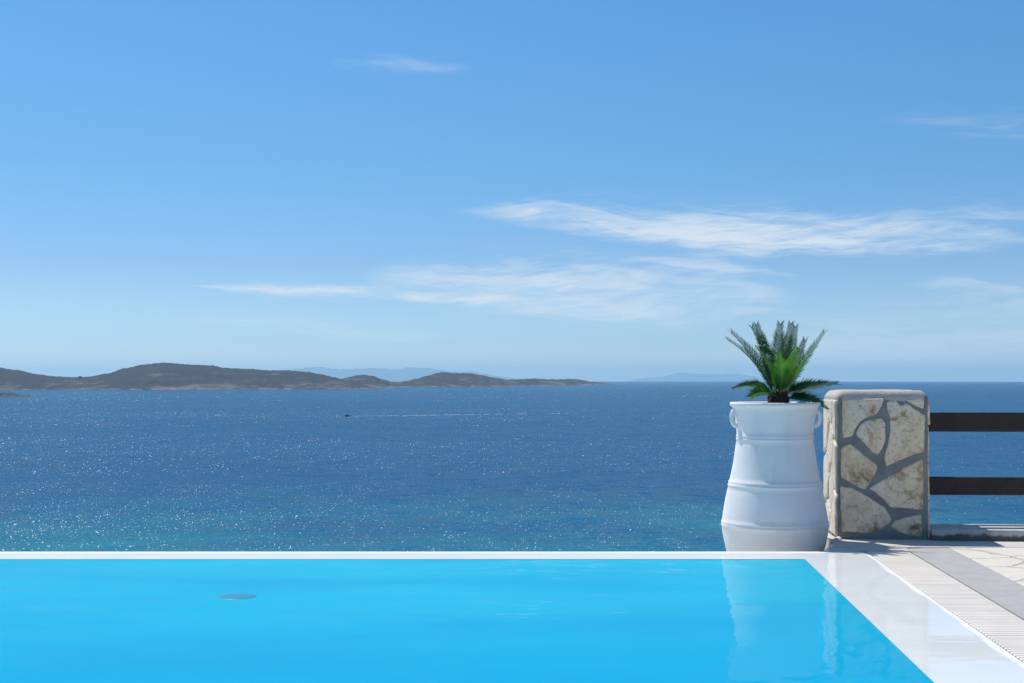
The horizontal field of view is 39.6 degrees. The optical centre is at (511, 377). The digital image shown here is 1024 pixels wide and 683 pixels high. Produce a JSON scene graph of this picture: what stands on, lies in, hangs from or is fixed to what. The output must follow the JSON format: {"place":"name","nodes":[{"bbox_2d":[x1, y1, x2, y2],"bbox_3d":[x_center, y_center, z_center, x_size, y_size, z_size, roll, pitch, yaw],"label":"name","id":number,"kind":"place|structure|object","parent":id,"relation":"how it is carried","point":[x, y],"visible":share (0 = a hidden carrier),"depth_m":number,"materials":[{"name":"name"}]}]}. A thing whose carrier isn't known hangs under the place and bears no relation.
{"place":"outdoors","nodes":[
{"label":"outdoors","id":0,"kind":"place"},
{"bbox_2d":[0,362,382,389],"bbox_3d":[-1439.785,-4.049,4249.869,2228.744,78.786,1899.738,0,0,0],"label":"hills","id":1,"kind":"structure","parent":0,"point":[165,376],"depth_m":3765.36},
{"bbox_2d":[290,367,516,381],"bbox_3d":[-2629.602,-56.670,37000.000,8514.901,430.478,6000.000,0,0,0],"label":"hills","id":2,"kind":"structure","parent":0,"point":[404,374],"depth_m":36047.38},
{"bbox_2d":[342,372,611,386],"bbox_3d":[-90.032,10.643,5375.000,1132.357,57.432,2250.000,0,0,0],"label":"hills","id":3,"kind":"structure","parent":0,"point":[444,379],"depth_m":4828.81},
{"bbox_2d":[0,382,1023,551],"bbox_3d":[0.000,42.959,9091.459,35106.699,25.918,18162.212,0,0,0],"label":"sea","id":4,"kind":"structure","parent":0,"point":[630,467],"depth_m":477.64,"materials":[{"name":"liquid"}]},
{"bbox_2d":[0,392,33,396],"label":"rock islet","id":5,"kind":"object","parent":4,"relation":"in","point":[2,394],"visible":0.88,"depth_m":2220.94,"materials":[{"name":"grey stone"}]},
{"bbox_2d":[0,0,1023,381],"label":"sky","id":6,"kind":"structure","parent":0,"point":[588,190],"materials":[{"name":"blue"}]},
{"bbox_2d":[626,373,765,381],"bbox_3d":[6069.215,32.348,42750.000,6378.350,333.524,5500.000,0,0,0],"label":"hills","id":7,"kind":"structure","parent":0,"point":[685,377],"depth_m":41534.14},
{"bbox_2d":[907,548,1023,619],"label":"path","id":8,"kind":"structure","parent":0,"point":[1005,593],"depth_m":8.18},
{"bbox_2d":[950,547,1023,585],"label":"pavement","id":9,"kind":"structure","parent":0,"point":[1007,562],"depth_m":9.02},
{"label":"ground","id":10,"kind":"structure","parent":0,"visible":0},
{"bbox_2d":[0,552,1023,682],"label":"swimming pool","id":11,"kind":"structure","parent":10,"relation":"in","point":[933,640],"depth_m":7.58,"materials":[{"name":"white paint"}]},
{"bbox_2d":[0,559,933,682],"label":"water","id":12,"kind":"structure","parent":11,"relation":"in","point":[467,621],"depth_m":6.68,"materials":[{"name":"blue liquid"}]},
{"bbox_2d":[219,593,256,598],"bbox_3d":[-1.446,1.172,7.500,0.204,0.035,0.204,0,0,0],"label":"pool fitting","id":13,"kind":"object","parent":12,"relation":"in","point":[238,596],"visible":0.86,"depth_m":7.49,"materials":[{"name":"blue plastic"}]},
{"bbox_2d":[867,552,1023,662],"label":"drain grate","id":14,"kind":"object","parent":11,"relation":"on","point":[1000,626],"visible":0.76,"depth_m":7.33,"materials":[{"name":"beige plastic"}]},
{"bbox_2d":[825,532,1023,552],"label":"deck","id":15,"kind":"structure","parent":10,"relation":"on","point":[873,545],"depth_m":9.75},
{"bbox_2d":[823,536,841,551],"bbox_3d":[2.218,1.229,9.768,0.140,0.203,0.698,0,0,23],"label":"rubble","id":16,"kind":"object","parent":15,"relation":"on","point":[837,539],"visible":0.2,"depth_m":9.92,"materials":[{"name":"stone"}]},
{"bbox_2d":[823,389,929,539],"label":"stone pillar","id":17,"kind":"structure","parent":15,"relation":"on","point":[876,485],"depth_m":10.06,"materials":[{"name":"beige stone"}]},
{"bbox_2d":[928,412,1023,494],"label":"wooden railing","id":18,"kind":"object","parent":17,"relation":"attached to","point":[976,421],"depth_m":10.35,"materials":[{"name":"brown wood"}]},
{"bbox_2d":[930,524,1023,540],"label":"kerb","id":19,"kind":"structure","parent":15,"relation":"on","point":[976,532],"depth_m":9.97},
{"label":"ledge","id":20,"kind":"structure","parent":10,"relation":"on","visible":0},
{"bbox_2d":[721,401,828,551],"bbox_3d":[1.857,0.938,10.050,0.755,1.522,0.755,0,0,0],"label":"clay pot","id":21,"kind":"object","parent":20,"relation":"on","point":[774,500],"visible":0.76,"depth_m":9.78,"materials":[{"name":"ceramic"}]},
{"bbox_2d":[725,319,841,410],"bbox_3d":[1.874,-0.078,10.041,0.875,0.685,0.571,0,0,-23],"label":"sago palm","id":22,"kind":"object","parent":21,"relation":"in","point":[780,371],"visible":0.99,"depth_m":10.01,"materials":[{"name":"green plant"}]}
]}

